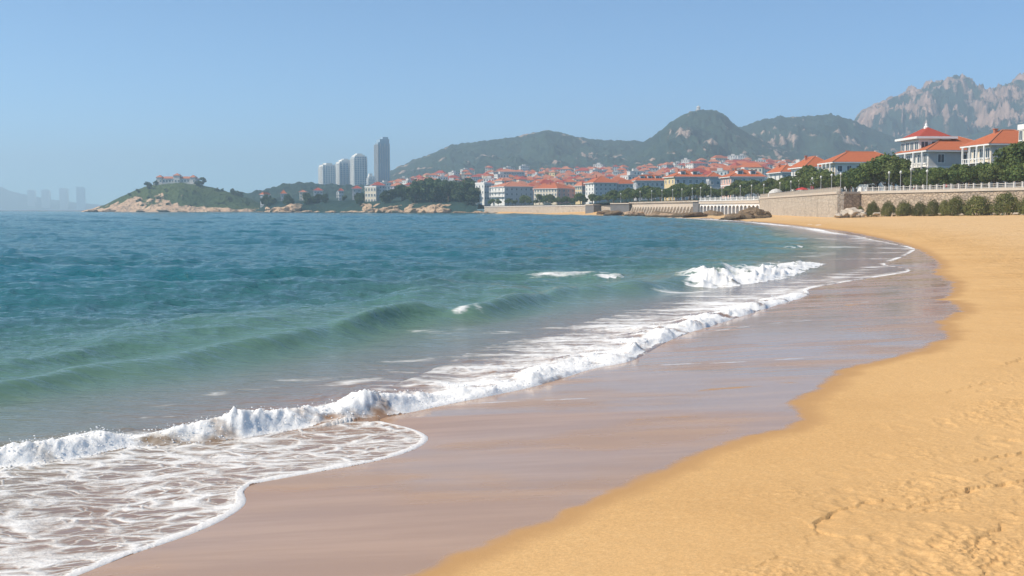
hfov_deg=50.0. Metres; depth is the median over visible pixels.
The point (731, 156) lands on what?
town house
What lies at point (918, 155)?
window
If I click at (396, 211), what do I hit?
rock
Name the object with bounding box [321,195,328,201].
tree
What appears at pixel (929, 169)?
tree
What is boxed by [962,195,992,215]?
bush
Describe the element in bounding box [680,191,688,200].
tree
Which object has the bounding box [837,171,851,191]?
tree
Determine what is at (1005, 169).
tree
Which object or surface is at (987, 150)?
window
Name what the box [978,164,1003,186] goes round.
tree
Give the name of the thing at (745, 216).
rock
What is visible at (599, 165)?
town house
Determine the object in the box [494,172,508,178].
town house
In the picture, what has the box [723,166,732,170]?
town house
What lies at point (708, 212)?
rock
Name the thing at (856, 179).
tree
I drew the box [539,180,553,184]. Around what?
town house
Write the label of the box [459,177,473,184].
tree
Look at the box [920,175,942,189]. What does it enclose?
tree
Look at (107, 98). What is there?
sky
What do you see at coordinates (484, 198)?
apartment block
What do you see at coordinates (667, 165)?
town house
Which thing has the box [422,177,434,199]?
tree
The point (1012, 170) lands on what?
tree
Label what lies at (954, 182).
tree
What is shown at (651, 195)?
tree
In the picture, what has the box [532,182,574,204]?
apartment block
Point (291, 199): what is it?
tree
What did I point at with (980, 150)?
window
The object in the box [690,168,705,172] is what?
town house
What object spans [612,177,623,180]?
town house
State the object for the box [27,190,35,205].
tower block
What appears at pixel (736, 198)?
railing
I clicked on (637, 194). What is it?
tree
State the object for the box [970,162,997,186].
tree
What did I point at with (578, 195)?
tree
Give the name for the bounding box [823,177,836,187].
tree
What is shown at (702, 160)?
town house
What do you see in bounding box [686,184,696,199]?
tree
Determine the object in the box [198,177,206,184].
tree
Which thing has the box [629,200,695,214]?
buttressed wall
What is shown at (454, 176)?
town house
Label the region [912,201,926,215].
bush
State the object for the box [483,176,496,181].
town house
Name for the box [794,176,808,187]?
tree
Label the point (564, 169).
town house
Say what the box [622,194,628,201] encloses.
tree
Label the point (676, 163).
town house
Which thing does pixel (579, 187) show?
apartment block
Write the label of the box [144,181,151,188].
tree
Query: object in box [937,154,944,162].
window
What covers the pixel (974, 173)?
tree
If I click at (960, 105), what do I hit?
mountain
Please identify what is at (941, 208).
bush
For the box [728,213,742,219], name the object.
rock
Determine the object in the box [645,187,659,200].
tree
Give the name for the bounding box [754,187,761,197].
tree
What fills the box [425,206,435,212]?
rock
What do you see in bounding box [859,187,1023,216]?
sea wall
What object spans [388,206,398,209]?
rock
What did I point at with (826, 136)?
hill
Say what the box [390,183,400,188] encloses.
town house
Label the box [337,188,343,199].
house
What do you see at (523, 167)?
town house
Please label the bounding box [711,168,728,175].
town house
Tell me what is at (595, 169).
town house
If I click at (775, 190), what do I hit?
tent
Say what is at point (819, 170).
tree
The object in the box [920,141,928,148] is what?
window
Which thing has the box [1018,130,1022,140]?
window
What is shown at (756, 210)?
rock
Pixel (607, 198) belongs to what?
tree
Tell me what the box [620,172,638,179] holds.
town house
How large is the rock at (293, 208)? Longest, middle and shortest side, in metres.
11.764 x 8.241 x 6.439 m
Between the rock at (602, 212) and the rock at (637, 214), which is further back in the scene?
the rock at (602, 212)
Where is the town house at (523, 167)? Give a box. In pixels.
[519,164,528,170]
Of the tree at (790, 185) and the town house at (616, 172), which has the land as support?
the town house at (616, 172)
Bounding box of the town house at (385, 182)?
[380,180,391,185]
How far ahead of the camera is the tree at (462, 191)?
859.65 m
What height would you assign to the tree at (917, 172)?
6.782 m
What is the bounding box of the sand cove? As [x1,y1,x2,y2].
[498,212,596,213]
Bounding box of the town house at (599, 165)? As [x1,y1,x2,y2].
[593,163,604,167]
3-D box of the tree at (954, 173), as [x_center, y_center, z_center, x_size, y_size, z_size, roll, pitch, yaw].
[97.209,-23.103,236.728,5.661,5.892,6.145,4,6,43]
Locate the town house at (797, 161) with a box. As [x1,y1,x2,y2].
[788,159,802,165]
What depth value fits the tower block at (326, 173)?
1745.90 m
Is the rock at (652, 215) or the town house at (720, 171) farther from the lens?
the town house at (720, 171)
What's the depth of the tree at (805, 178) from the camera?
311.46 m
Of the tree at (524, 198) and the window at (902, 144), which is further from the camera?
the tree at (524, 198)
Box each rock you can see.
[157,209,169,211]
[288,205,297,211]
[292,203,302,211]
[366,207,374,212]
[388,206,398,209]
[391,209,404,212]
[403,208,415,212]
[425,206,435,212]
[438,207,451,212]
[596,210,609,214]
[604,211,622,215]
[624,211,636,215]
[630,213,644,215]
[646,213,658,216]
[658,213,672,216]
[670,213,686,217]
[682,212,707,217]
[703,210,723,214]
[724,213,754,219]
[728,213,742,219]
[738,207,764,214]
[739,213,752,218]
[754,213,764,218]
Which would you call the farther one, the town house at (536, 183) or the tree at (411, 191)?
the town house at (536, 183)
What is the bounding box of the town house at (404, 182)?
[402,179,413,184]
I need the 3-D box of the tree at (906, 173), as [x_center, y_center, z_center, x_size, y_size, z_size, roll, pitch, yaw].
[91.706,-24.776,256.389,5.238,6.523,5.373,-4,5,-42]
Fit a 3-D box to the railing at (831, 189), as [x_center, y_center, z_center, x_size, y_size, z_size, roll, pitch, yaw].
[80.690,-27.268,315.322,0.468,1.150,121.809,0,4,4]
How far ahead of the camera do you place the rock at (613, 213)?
493.60 m
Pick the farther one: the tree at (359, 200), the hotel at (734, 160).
the hotel at (734, 160)
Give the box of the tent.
[768,189,781,196]
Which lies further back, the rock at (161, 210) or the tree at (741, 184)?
the rock at (161, 210)
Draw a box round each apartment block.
[370,182,385,193]
[475,182,491,206]
[489,181,534,205]
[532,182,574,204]
[573,182,584,203]
[583,175,618,203]
[617,180,632,198]
[632,174,663,200]
[1017,124,1023,185]
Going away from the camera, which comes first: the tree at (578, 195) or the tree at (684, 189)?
the tree at (684, 189)
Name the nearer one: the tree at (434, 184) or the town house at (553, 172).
the tree at (434, 184)
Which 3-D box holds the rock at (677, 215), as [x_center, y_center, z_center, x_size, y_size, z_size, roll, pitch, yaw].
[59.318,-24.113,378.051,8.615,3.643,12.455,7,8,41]
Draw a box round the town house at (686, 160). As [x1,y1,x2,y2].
[681,158,690,163]
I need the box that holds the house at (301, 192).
[299,190,307,199]
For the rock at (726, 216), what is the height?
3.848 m
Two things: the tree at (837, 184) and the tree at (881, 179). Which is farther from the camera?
the tree at (837, 184)
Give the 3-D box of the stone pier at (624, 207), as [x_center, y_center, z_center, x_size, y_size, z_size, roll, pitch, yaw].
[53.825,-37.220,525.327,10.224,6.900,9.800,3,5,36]
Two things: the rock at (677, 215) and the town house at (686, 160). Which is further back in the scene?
the town house at (686, 160)
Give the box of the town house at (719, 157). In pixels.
[711,155,726,161]
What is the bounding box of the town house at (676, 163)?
[673,161,680,167]
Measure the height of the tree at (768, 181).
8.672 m
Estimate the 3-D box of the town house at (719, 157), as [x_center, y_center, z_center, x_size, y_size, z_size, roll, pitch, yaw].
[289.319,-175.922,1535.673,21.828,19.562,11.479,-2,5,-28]
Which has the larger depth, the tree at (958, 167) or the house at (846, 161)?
the house at (846, 161)
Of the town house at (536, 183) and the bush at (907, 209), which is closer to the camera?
the bush at (907, 209)
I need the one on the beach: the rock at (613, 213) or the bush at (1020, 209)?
the bush at (1020, 209)
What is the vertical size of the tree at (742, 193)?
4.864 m
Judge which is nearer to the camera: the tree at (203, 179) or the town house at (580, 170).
the tree at (203, 179)
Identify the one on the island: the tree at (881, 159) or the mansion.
the mansion
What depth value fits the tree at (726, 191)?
419.24 m
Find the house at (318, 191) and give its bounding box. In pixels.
[313,187,322,195]
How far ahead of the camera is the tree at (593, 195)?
658.33 m
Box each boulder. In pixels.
[834,213,841,217]
[840,210,848,217]
[847,208,859,217]
[855,209,863,217]
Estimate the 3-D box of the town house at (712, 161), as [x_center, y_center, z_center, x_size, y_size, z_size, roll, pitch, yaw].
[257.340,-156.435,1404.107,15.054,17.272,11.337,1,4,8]
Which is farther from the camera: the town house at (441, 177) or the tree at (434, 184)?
the town house at (441, 177)
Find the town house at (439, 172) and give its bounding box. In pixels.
[435,170,446,174]
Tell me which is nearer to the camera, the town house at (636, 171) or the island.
the town house at (636, 171)
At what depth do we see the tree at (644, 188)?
535.03 m
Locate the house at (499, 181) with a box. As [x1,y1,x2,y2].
[494,178,510,184]
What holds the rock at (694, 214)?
on the beach
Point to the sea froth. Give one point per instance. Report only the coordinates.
(44, 441)
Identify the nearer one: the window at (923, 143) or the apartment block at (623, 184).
the window at (923, 143)
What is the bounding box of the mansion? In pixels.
[154,173,202,184]
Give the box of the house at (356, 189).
[351,185,362,199]
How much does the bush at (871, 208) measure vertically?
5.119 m
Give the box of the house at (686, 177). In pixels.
[662,169,707,200]
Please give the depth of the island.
1261.48 m
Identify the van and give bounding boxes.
[857,184,874,191]
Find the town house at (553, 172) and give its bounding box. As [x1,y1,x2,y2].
[549,170,558,175]
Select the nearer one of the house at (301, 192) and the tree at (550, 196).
the tree at (550, 196)
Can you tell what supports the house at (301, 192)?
on the land
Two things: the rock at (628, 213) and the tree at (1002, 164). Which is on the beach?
the rock at (628, 213)
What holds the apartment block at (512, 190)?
on the land
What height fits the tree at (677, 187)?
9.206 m
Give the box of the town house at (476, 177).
[471,175,481,180]
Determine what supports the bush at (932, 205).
on the beach
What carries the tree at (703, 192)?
on the promenade
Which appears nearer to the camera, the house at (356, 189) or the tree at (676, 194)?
the tree at (676, 194)
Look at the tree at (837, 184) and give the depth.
274.79 m
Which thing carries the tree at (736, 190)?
on the promenade
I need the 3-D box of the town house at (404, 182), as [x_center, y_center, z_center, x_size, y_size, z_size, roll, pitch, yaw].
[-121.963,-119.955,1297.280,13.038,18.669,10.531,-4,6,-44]
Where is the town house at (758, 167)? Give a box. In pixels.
[737,162,763,174]
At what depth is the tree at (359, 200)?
946.47 m
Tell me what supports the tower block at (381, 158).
on the land
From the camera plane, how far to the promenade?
516.17 m
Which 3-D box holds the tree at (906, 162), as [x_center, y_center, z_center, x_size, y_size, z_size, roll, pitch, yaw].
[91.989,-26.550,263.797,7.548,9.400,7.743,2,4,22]
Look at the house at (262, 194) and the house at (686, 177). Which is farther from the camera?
the house at (262, 194)
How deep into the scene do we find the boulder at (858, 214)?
245.64 m
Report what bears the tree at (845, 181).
on the promenade
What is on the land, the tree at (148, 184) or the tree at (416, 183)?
the tree at (416, 183)
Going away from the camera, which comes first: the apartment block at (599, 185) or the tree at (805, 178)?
the tree at (805, 178)
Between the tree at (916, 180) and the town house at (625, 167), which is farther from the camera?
the town house at (625, 167)
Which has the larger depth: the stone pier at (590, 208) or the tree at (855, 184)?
the stone pier at (590, 208)
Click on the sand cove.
(558, 213)
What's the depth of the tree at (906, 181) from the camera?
250.53 m
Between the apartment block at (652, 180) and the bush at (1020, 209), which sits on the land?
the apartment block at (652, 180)
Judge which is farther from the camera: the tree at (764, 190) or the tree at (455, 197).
the tree at (455, 197)
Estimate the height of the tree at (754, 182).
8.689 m
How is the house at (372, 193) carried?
on the land
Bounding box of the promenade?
[506,198,758,205]
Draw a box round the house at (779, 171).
[766,164,790,191]
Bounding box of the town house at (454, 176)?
[448,175,459,179]
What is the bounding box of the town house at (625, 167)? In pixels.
[619,165,628,170]
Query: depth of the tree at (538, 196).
774.22 m
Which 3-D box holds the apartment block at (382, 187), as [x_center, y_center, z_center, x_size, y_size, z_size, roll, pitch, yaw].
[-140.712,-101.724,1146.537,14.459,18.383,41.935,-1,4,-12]
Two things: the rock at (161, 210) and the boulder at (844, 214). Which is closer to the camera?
the boulder at (844, 214)
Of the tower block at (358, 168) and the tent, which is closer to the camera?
the tent
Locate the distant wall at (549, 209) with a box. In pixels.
[484,205,609,212]
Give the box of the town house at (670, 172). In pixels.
[666,170,675,175]
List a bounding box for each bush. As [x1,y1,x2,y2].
[866,200,879,216]
[880,200,895,216]
[894,200,913,215]
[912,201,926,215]
[925,199,939,215]
[938,200,948,215]
[944,195,965,215]
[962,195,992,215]
[990,191,1019,215]
[1017,196,1023,214]
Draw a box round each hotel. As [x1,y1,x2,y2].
[488,169,524,176]
[685,161,708,168]
[723,159,757,164]
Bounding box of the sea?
[0,210,914,575]
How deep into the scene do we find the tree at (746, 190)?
395.99 m
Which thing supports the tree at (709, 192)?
on the promenade
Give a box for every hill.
[0,187,101,209]
[239,182,369,202]
[390,130,642,208]
[604,109,808,204]
[739,113,1023,159]
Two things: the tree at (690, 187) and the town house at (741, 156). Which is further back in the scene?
the town house at (741, 156)
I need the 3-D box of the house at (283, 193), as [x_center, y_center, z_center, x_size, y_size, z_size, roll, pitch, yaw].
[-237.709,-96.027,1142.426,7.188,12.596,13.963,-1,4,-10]
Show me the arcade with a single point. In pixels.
(725, 207)
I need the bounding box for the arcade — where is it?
[699,200,759,214]
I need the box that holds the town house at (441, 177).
[437,175,447,179]
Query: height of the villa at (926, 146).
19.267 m
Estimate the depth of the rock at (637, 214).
439.45 m
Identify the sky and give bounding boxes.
[0,0,1023,209]
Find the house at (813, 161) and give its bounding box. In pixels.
[787,156,823,190]
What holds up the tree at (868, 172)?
on the promenade
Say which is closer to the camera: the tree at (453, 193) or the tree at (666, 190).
the tree at (666, 190)
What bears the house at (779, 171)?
on the land
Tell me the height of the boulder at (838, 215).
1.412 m
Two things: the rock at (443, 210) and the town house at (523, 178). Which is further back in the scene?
the town house at (523, 178)
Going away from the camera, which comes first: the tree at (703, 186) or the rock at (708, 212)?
the rock at (708, 212)
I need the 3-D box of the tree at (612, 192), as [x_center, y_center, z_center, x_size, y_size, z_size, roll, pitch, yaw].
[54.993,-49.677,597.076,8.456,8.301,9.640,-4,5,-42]
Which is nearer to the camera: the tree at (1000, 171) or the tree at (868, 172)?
the tree at (1000, 171)
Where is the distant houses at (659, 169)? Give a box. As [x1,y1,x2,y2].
[389,157,796,188]
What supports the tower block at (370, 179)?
on the land
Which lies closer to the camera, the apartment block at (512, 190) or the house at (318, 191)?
the apartment block at (512, 190)
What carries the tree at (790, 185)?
on the promenade
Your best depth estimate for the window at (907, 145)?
275.27 m
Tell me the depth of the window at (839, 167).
316.33 m
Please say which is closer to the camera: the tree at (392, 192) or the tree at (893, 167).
the tree at (893, 167)
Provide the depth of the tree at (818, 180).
291.46 m
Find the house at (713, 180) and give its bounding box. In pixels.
[706,172,720,196]
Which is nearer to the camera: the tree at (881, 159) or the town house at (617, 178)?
the tree at (881, 159)
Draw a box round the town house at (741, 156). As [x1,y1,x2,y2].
[737,154,746,159]
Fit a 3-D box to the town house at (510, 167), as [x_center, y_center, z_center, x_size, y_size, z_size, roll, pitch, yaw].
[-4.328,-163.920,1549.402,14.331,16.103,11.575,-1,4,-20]
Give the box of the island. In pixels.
[81,182,259,211]
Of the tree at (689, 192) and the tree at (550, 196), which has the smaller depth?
the tree at (689, 192)
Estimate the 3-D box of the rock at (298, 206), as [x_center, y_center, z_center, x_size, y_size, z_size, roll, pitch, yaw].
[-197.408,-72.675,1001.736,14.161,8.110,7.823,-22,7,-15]
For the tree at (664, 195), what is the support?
on the promenade
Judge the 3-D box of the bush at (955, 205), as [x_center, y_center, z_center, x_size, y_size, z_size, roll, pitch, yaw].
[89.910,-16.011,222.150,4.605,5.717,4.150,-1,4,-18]
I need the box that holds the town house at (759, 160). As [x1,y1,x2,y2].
[755,158,765,161]
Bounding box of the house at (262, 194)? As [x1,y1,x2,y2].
[259,192,270,207]
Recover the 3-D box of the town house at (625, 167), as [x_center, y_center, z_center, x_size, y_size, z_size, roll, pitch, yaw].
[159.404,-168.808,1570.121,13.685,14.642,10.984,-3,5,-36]
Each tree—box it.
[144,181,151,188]
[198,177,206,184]
[270,198,276,203]
[286,197,294,204]
[314,194,321,201]
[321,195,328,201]
[355,197,363,205]
[379,190,390,202]
[386,189,397,201]
[393,184,409,200]
[404,184,421,202]
[410,179,423,199]
[418,180,432,201]
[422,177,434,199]
[424,181,442,201]
[426,184,442,201]
[437,182,454,201]
[450,183,462,201]
[451,184,459,201]
[456,181,474,204]
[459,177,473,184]
[464,187,480,205]
[519,195,530,201]
[536,194,542,204]
[546,194,554,199]
[574,193,585,203]
[588,193,596,203]
[603,195,609,203]
[606,189,617,202]
[622,187,634,201]
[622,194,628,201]
[632,190,642,197]
[641,185,653,200]
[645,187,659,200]
[646,193,656,201]
[662,192,669,197]
[663,188,670,200]
[673,183,686,199]
[673,191,680,199]
[680,184,691,199]
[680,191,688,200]
[684,188,696,200]
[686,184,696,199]
[693,182,712,199]
[698,190,706,196]
[706,189,714,198]
[711,190,721,198]
[720,188,731,196]
[729,179,741,196]
[729,188,741,195]
[735,180,747,198]
[735,188,746,197]
[741,179,760,198]
[743,185,755,194]
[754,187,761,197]
[759,178,775,187]
[759,187,770,193]
[775,178,788,191]
[783,179,799,190]
[792,165,816,179]
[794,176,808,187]
[797,170,818,186]
[806,178,822,188]
[809,171,834,187]
[816,168,832,187]
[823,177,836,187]
[834,177,849,191]
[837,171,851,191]
[837,177,857,191]
[847,178,866,191]
[850,169,876,183]
[857,163,887,189]
[858,152,912,190]
[869,173,895,185]
[879,160,906,190]
[891,168,913,189]
[896,158,911,189]
[903,175,919,188]
[909,174,925,186]
[913,167,925,188]
[920,167,941,189]
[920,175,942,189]
[928,169,953,187]
[940,176,960,187]
[948,168,973,188]
[952,164,974,188]
[958,168,980,188]
[966,166,984,187]
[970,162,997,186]
[972,170,992,183]
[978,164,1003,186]
[986,161,1008,187]
[992,141,1023,185]
[995,168,1012,187]
[997,164,1020,181]
[1006,163,1023,185]
[1015,162,1023,176]
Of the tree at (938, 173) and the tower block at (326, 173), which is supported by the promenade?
the tree at (938, 173)
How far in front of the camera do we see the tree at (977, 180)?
234.64 m
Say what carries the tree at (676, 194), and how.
on the promenade
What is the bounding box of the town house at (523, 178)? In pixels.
[516,176,527,181]
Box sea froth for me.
[0,260,814,466]
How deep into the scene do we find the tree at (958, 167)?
245.84 m
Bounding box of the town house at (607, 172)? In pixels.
[604,170,612,175]
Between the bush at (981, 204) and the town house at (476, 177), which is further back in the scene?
the town house at (476, 177)
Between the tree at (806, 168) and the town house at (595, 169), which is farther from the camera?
the town house at (595, 169)
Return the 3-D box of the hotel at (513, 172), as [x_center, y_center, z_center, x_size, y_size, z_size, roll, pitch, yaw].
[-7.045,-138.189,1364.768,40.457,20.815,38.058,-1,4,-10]
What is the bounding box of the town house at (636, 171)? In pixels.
[627,169,643,174]
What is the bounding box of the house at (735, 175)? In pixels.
[718,168,766,198]
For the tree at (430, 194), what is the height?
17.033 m
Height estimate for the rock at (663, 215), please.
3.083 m
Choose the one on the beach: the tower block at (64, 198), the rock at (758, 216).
the rock at (758, 216)
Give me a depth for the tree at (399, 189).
935.25 m
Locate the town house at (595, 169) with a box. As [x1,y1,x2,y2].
[589,168,601,172]
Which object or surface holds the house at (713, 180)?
on the land
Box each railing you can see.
[700,196,760,200]
[760,187,840,196]
[861,181,1023,190]
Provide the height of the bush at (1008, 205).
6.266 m
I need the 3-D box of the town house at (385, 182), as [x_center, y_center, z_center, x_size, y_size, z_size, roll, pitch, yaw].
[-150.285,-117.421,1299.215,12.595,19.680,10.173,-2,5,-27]
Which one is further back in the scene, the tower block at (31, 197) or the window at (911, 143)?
the tower block at (31, 197)
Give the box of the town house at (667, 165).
[662,162,672,168]
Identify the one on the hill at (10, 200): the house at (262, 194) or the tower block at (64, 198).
the tower block at (64, 198)
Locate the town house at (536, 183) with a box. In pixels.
[527,182,539,185]
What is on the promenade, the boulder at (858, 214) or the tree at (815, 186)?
the tree at (815, 186)
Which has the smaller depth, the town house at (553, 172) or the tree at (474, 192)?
the tree at (474, 192)
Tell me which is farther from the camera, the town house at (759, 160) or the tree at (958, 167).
the town house at (759, 160)
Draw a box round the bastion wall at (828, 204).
[759,192,860,216]
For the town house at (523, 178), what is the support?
on the land
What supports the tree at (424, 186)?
on the land
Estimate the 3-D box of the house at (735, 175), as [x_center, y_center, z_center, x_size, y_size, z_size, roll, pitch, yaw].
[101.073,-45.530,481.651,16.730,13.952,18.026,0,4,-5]
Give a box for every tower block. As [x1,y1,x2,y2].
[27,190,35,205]
[41,189,50,207]
[59,188,68,208]
[76,187,85,209]
[318,163,335,184]
[335,159,349,184]
[350,153,366,185]
[366,173,375,184]
[374,137,389,181]
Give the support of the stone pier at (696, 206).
on the beach
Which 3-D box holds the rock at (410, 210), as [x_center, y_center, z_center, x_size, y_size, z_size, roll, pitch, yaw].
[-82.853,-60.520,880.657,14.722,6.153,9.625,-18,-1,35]
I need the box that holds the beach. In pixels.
[78,213,1023,575]
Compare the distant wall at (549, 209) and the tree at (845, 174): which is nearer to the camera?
the tree at (845, 174)
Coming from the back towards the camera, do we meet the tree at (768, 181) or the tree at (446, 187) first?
the tree at (446, 187)
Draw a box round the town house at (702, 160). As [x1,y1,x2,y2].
[695,158,706,162]
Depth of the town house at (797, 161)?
768.17 m
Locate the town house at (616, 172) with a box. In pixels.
[612,170,621,175]
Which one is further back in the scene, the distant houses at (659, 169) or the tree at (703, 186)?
the distant houses at (659, 169)
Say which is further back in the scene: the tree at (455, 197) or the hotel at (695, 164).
the hotel at (695, 164)
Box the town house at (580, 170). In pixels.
[576,168,589,174]
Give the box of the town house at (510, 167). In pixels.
[503,166,514,169]
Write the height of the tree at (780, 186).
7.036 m
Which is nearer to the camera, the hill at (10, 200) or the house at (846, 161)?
the house at (846, 161)
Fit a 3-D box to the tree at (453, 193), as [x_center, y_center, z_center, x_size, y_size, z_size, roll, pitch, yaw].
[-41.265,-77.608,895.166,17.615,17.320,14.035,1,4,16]
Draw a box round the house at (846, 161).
[817,151,899,192]
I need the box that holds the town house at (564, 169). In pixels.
[560,166,571,172]
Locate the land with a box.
[253,179,767,212]
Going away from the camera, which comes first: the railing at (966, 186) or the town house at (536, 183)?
the railing at (966, 186)
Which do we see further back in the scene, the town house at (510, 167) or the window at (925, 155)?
the town house at (510, 167)
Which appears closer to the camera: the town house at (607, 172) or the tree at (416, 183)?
the tree at (416, 183)
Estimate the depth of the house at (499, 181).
929.69 m
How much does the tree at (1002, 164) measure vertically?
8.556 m
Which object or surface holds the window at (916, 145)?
in the villa at (926, 146)
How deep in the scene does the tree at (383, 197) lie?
927.39 m
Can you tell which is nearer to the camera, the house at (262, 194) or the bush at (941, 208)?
the bush at (941, 208)
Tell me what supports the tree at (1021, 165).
on the promenade
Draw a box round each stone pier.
[585,204,606,213]
[610,203,631,211]
[692,200,702,211]
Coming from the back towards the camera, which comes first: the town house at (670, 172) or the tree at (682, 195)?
the town house at (670, 172)
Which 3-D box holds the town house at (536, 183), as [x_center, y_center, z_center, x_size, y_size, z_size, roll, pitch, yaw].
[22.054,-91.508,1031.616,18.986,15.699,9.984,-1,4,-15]
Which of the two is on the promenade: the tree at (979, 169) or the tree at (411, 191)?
the tree at (979, 169)
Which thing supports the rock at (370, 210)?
on the land
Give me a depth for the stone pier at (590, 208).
600.67 m
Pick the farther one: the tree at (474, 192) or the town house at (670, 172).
the town house at (670, 172)
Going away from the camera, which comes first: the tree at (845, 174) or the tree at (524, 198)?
the tree at (845, 174)
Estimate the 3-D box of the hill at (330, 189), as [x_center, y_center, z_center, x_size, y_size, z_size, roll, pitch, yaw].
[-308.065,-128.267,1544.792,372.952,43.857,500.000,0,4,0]
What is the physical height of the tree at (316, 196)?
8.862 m
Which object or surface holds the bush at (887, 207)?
on the beach
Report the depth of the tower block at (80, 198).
7806.20 m
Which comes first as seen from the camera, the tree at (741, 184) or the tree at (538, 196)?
the tree at (741, 184)
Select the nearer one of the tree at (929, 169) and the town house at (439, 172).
the tree at (929, 169)
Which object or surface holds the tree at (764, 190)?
on the promenade
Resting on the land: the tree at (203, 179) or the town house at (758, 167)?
the town house at (758, 167)
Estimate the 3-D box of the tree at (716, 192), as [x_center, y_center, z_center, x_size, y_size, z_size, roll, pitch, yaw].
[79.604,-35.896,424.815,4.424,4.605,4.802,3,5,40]
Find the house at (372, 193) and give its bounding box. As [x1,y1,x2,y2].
[364,186,379,201]
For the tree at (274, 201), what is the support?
on the land
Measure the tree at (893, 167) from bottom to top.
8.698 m
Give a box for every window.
[837,165,841,171]
[901,143,904,150]
[905,142,909,150]
[909,142,913,150]
[914,141,918,149]
[917,154,920,164]
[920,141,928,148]
[923,153,927,163]
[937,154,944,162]
[979,148,982,158]
[985,148,989,158]
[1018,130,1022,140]
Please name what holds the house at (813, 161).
on the land
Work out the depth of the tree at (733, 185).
431.51 m
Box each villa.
[895,122,973,189]
[959,128,1018,188]
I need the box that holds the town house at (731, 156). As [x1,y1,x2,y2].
[728,154,736,159]
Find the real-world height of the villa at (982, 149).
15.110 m
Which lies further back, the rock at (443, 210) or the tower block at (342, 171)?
the tower block at (342, 171)
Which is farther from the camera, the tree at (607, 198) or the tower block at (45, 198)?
the tower block at (45, 198)
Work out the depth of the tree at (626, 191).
558.89 m
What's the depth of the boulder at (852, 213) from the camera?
245.64 m
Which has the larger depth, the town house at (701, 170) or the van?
the town house at (701, 170)
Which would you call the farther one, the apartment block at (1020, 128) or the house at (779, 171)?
the house at (779, 171)
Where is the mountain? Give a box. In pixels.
[853,72,1023,138]
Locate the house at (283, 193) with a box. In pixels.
[280,190,286,200]
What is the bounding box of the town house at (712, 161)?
[708,159,718,163]
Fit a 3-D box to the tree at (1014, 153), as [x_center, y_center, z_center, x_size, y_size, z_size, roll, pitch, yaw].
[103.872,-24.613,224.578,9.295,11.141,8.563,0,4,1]
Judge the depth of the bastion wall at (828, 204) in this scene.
284.57 m

